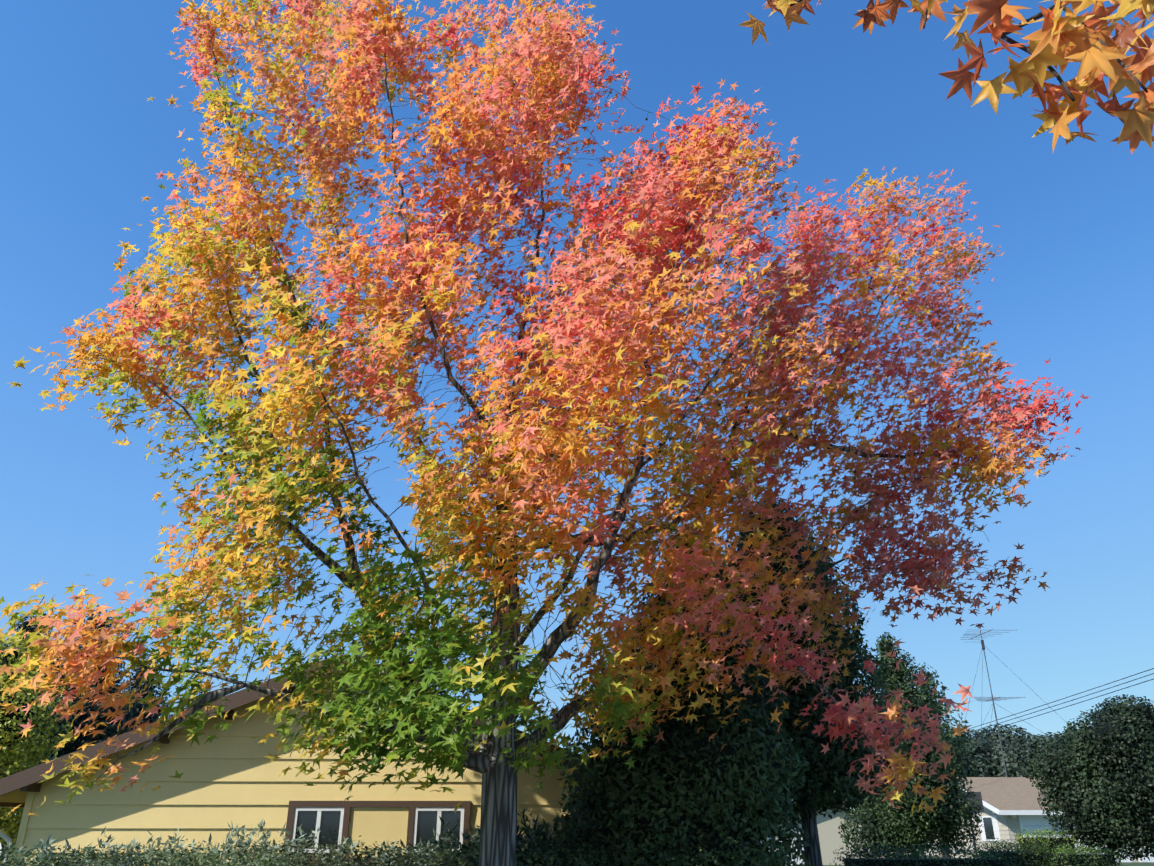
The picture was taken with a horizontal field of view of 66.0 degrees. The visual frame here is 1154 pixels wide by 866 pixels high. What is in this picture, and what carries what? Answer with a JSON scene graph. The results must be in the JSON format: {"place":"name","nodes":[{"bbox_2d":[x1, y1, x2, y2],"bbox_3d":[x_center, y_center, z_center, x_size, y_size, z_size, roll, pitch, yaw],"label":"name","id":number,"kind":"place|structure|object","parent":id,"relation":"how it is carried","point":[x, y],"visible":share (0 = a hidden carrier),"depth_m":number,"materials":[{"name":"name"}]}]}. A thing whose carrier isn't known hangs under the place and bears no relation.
{"place":"outdoors","nodes":[
{"label":"outdoors","id":0,"kind":"place"},
{"bbox_2d":[0,807,23,861],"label":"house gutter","id":1,"kind":"object","parent":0,"point":[4,836],"visible":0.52,"depth_m":13.14,"materials":[{"name":"metal"}]},
{"bbox_2d":[11,672,602,865],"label":"yellow house walls","id":2,"kind":"structure","parent":0,"point":[232,773],"depth_m":13.65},
{"bbox_2d":[0,672,332,802],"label":"house soffit","id":3,"kind":"structure","parent":2,"relation":"attached to","point":[17,796],"depth_m":13.85,"materials":[{"name":"brown wood"}]},
{"bbox_2d":[0,657,593,806],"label":"house barge and fascia","id":4,"kind":"object","parent":2,"relation":"attached to","point":[27,780],"visible":0.17,"depth_m":13.49,"materials":[{"name":"brown wood"}]},
{"bbox_2d":[290,807,463,852],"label":"window frames","id":5,"kind":"structure","parent":2,"relation":"in","point":[319,810],"depth_m":13.49,"materials":[{"name":"white wood"}]},
{"bbox_2d":[294,811,460,848],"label":"window panes","id":6,"kind":"structure","parent":5,"relation":"in","point":[330,824],"depth_m":13.47,"materials":[{"name":"glass"}]},
{"bbox_2d":[284,801,470,861],"bbox_3d":[-3.009,6.022,13.440,2.753,0.847,0.065,1,-24,-2],"label":"window trim","id":7,"kind":"structure","parent":2,"relation":"attached to","point":[411,805],"depth_m":13.53,"materials":[{"name":"brown wood"}]},
{"bbox_2d":[347,807,408,856],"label":"wall panel","id":8,"kind":"structure","parent":2,"relation":"attached to","point":[372,825],"depth_m":13.47,"materials":[{"name":"beige paint"}]},
{"bbox_2d":[0,833,1153,865],"bbox_3d":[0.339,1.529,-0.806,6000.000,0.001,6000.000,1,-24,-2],"label":"lawn","id":9,"kind":"structure","parent":0,"point":[1137,863],"depth_m":41.33,"materials":[{"name":"green plant"}]},
{"bbox_2d":[0,629,71,865],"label":"yellow green tree","id":10,"kind":"object","parent":9,"relation":"on","point":[13,754],"depth_m":15.56,"materials":[{"name":"plant"}]},
{"bbox_2d":[4,613,76,827],"bbox_3d":[-22.714,12.011,35.298,5.361,10.042,5.301,1,-24,-2],"label":"tree","id":11,"kind":"object","parent":9,"relation":"on","point":[64,722],"depth_m":36.05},
{"bbox_2d":[1,837,142,865],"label":"shrub","id":12,"kind":"object","parent":9,"relation":"on","point":[40,843],"visible":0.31,"depth_m":12.45,"materials":[{"name":"green plant"}]},
{"bbox_2d":[15,605,141,821],"bbox_3d":[-22.259,13.098,39.172,5.750,11.158,5.774,1,-24,-2],"label":"tree","id":13,"kind":"object","parent":9,"relation":"on","point":[130,716],"depth_m":38.77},
{"bbox_2d":[38,827,194,865],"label":"shrub","id":14,"kind":"object","parent":9,"relation":"on","point":[100,842],"visible":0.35,"depth_m":12.72,"materials":[{"name":"plant"}]},
{"bbox_2d":[116,656,172,732],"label":"tree","id":15,"kind":"object","parent":9,"relation":"on","point":[136,670],"depth_m":43.18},
{"bbox_2d":[76,835,237,865],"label":"shrub","id":16,"kind":"object","parent":9,"relation":"on","point":[164,849],"visible":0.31,"depth_m":12.47,"materials":[{"name":"green plant"}]},
{"bbox_2d":[172,691,202,714],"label":"tree","id":17,"kind":"object","parent":9,"relation":"on","point":[191,701],"depth_m":47.01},
{"bbox_2d":[194,819,322,865],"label":"shrub","id":18,"kind":"object","parent":9,"relation":"on","point":[248,841],"visible":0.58,"depth_m":12.50,"materials":[{"name":"green plant"}]},
{"bbox_2d":[258,836,366,865],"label":"shrub","id":19,"kind":"object","parent":9,"relation":"on","point":[298,843],"visible":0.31,"depth_m":12.45,"materials":[{"name":"green plant"}]},
{"bbox_2d":[315,837,456,864],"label":"shrub","id":20,"kind":"object","parent":9,"relation":"on","point":[406,861],"visible":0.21,"depth_m":12.44,"materials":[{"name":"plant"}]},
{"bbox_2d":[0,831,799,865],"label":"hedge","id":21,"kind":"object","parent":9,"relation":"on","point":[151,860],"depth_m":10.36,"materials":[{"name":"green plant"}]},
{"bbox_2d":[377,829,477,864],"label":"shrub","id":22,"kind":"object","parent":9,"relation":"on","point":[426,858],"visible":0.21,"depth_m":12.54,"materials":[{"name":"plant"}]},
{"bbox_2d":[444,832,546,864],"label":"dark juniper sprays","id":23,"kind":"object","parent":9,"relation":"on","point":[518,839],"visible":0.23,"depth_m":11.56,"materials":[{"name":"green plant"}]},
{"bbox_2d":[432,816,573,864],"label":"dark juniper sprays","id":24,"kind":"object","parent":9,"relation":"on","point":[464,837],"visible":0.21,"depth_m":11.75,"materials":[{"name":"green plant"}]},
{"bbox_2d":[466,819,563,862],"bbox_3d":[-0.625,6.353,12.383,2.270,1.779,1.648,1,-24,-2],"label":"shrub","id":25,"kind":"object","parent":9,"relation":"on","point":[477,829],"visible":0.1,"depth_m":12.57,"materials":[{"name":"green plant"}]},
{"bbox_2d":[2,0,1064,865],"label":"sweetgum trunk and limbs","id":26,"kind":"object","parent":9,"relation":"on","point":[498,828],"visible":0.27,"depth_m":9.85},
{"bbox_2d":[49,0,1030,725],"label":"sweetgum seed balls","id":27,"kind":"object","parent":26,"relation":"hanging from","point":[567,398],"visible":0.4,"depth_m":10.93},
{"bbox_2d":[0,0,1091,815],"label":"tree leaves","id":28,"kind":"object","parent":26,"relation":"attached to","point":[542,446],"visible":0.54,"depth_m":10.81,"materials":[{"name":"orange plant"}]},
{"bbox_2d":[516,806,586,864],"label":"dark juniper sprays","id":29,"kind":"object","parent":9,"relation":"on","point":[527,829],"visible":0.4,"depth_m":11.64,"materials":[{"name":"green plant"}]},
{"bbox_2d":[548,529,810,865],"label":"evergreen","id":30,"kind":"object","parent":9,"relation":"on","point":[758,726],"depth_m":11.20,"materials":[{"name":"green plant"}]},
{"bbox_2d":[715,497,908,865],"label":"evergreen","id":31,"kind":"object","parent":9,"relation":"on","point":[852,796],"depth_m":13.97,"materials":[{"name":"green plant"}]},
{"bbox_2d":[767,806,906,864],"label":"garage walls","id":32,"kind":"structure","parent":9,"relation":"on","point":[830,840],"depth_m":40.34,"materials":[{"name":"white paint"}]},
{"bbox_2d":[788,804,864,816],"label":"garage roof","id":33,"kind":"structure","parent":32,"relation":"on","point":[840,808],"depth_m":41.21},
{"bbox_2d":[834,783,876,814],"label":"tree foliage","id":34,"kind":"object","parent":9,"relation":"on","point":[844,800],"depth_m":83.55,"materials":[{"name":"green plant"}]},
{"bbox_2d":[837,631,982,857],"bbox_3d":[9.391,9.351,25.624,3.958,7.146,3.000,1,-24,-2],"label":"tree","id":35,"kind":"object","parent":9,"relation":"on","point":[927,835],"depth_m":24.65,"materials":[{"name":"green plant"}]},
{"bbox_2d":[830,842,1022,865],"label":"hedge","id":36,"kind":"object","parent":9,"relation":"on","point":[899,854],"depth_m":16.45,"materials":[{"name":"green plant"}]},
{"bbox_2d":[912,662,978,857],"bbox_3d":[12.898,12.104,32.207,3.414,7.381,2.666,1,-24,-2],"label":"airy tree","id":37,"kind":"object","parent":9,"relation":"on","point":[968,761],"depth_m":32.38,"materials":[{"name":"green plant"}]},
{"bbox_2d":[957,792,983,857],"bbox_3d":[17.387,17.383,39.016,1.300,2.980,1.367,1,-24,-2],"label":"basketball hoop","id":38,"kind":"object","parent":9,"relation":"on","point":[979,798],"visible":0.08,"depth_m":39.02,"materials":[{"name":"grey"}]},
{"bbox_2d":[945,729,999,776],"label":"tree foliage","id":39,"kind":"object","parent":9,"relation":"on","point":[981,744],"depth_m":74.23,"materials":[{"name":"green plant"}]},
{"bbox_2d":[966,723,1031,761],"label":"tree foliage","id":40,"kind":"object","parent":9,"relation":"on","point":[1008,732],"depth_m":80.50,"materials":[{"name":"green plant"}]},
{"bbox_2d":[971,834,1050,865],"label":"clipped hedge leaves","id":41,"kind":"object","parent":9,"relation":"on","point":[1022,848],"visible":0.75,"depth_m":20.62,"materials":[{"name":"green plant"}]},
{"bbox_2d":[979,851,1046,865],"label":"hedge","id":42,"kind":"object","parent":9,"relation":"on","point":[1027,857],"depth_m":20.36,"materials":[{"name":"plant"}]},
{"bbox_2d":[977,733,1068,776],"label":"tree foliage","id":43,"kind":"object","parent":9,"relation":"on","point":[1027,744],"depth_m":73.07,"materials":[{"name":"green plant"}]},
{"bbox_2d":[924,806,1138,861],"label":"neighbour walls","id":44,"kind":"structure","parent":9,"relation":"on","point":[1008,825],"depth_m":43.60,"materials":[{"name":"white paint"}]},
{"bbox_2d":[978,815,1000,840],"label":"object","id":45,"kind":"object","parent":44,"relation":"attached to","point":[995,826],"visible":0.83,"depth_m":44.37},
{"bbox_2d":[983,817,994,839],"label":"window","id":46,"kind":"structure","parent":45,"relation":"in","point":[988,826],"depth_m":44.84,"materials":[{"name":"glass"}]},
{"bbox_2d":[952,777,1062,809],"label":"neighbour roof","id":47,"kind":"structure","parent":44,"relation":"on","point":[1009,793],"depth_m":46.21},
{"bbox_2d":[980,630,1007,776],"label":"antenna mast","id":48,"kind":"object","parent":47,"relation":"on","point":[982,644],"visible":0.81,"depth_m":50.66,"materials":[{"name":"grey metal"}]},
{"bbox_2d":[959,648,1066,776],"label":"guy wires","id":49,"kind":"object","parent":48,"relation":"attached to","point":[998,705],"visible":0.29,"depth_m":50.96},
{"bbox_2d":[951,785,1062,814],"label":"roof fascia","id":50,"kind":"structure","parent":47,"relation":"attached to","point":[1012,812],"depth_m":42.82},
{"bbox_2d":[1019,837,1074,852],"bbox_3d":[11.956,10.974,22.426,0.762,1.380,1.260,1,-24,-2],"label":"clipped hedge","id":51,"kind":"object","parent":9,"relation":"on","point":[1057,841],"visible":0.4,"depth_m":22.11,"materials":[{"name":"green plant"}]},
{"bbox_2d":[1014,826,1083,852],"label":"clipped hedge leaves","id":52,"kind":"object","parent":9,"relation":"on","point":[1046,831],"visible":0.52,"depth_m":22.30,"materials":[{"name":"green plant"}]},
{"bbox_2d":[1033,726,1078,743],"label":"tree foliage","id":53,"kind":"object","parent":9,"relation":"on","point":[1055,734],"depth_m":79.07,"materials":[{"name":"green plant"}]},
{"bbox_2d":[1036,841,1123,865],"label":"clipped hedge leaves","id":54,"kind":"object","parent":9,"relation":"on","point":[1075,849],"visible":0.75,"depth_m":19.61,"materials":[{"name":"green plant"}]},
{"bbox_2d":[1046,853,1116,865],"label":"clipped hedge","id":55,"kind":"object","parent":9,"relation":"on","point":[1081,862],"visible":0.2,"depth_m":19.49,"materials":[{"name":"green plant"}]},
{"bbox_2d":[1018,815,1153,861],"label":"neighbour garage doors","id":56,"kind":"structure","parent":9,"relation":"on","point":[1032,822],"depth_m":43.09,"materials":[{"name":"white"}]},
{"bbox_2d":[1025,694,1153,861],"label":"round tree","id":57,"kind":"object","parent":9,"relation":"on","point":[1049,791],"depth_m":22.01,"materials":[{"name":"green plant"}]},
{"bbox_3d":[30.229,13.457,38.805,2.200,10.000,0.280,1,-24,-2],"label":"utility pole","id":58,"kind":"object","parent":9,"relation":"on","visible":0},
{"bbox_2d":[953,668,1153,737],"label":"power lines","id":59,"kind":"object","parent":58,"relation":"attached to","point":[1067,701],"visible":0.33,"depth_m":52.74,"materials":[{"name":"black metal"}]},
{"bbox_2d":[0,0,1153,814],"label":"sky","id":60,"kind":"structure","parent":0,"point":[82,141],"materials":[{"name":"blue"}]},
{"bbox_2d":[761,838,804,864],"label":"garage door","id":61,"kind":"structure","parent":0,"point":[800,861],"depth_m":39.98,"materials":[{"name":"white"}]},
{"bbox_2d":[739,0,1153,153],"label":"maple leaves","id":62,"kind":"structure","parent":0,"point":[1059,40],"depth_m":2.49,"materials":[{"name":"orange plant"}]},
{"bbox_2d":[960,629,1025,700],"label":"tv antenna","id":63,"kind":"object","parent":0,"point":[995,699],"visible":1,"depth_m":51.29,"materials":[{"name":"grey metal"}]}
]}

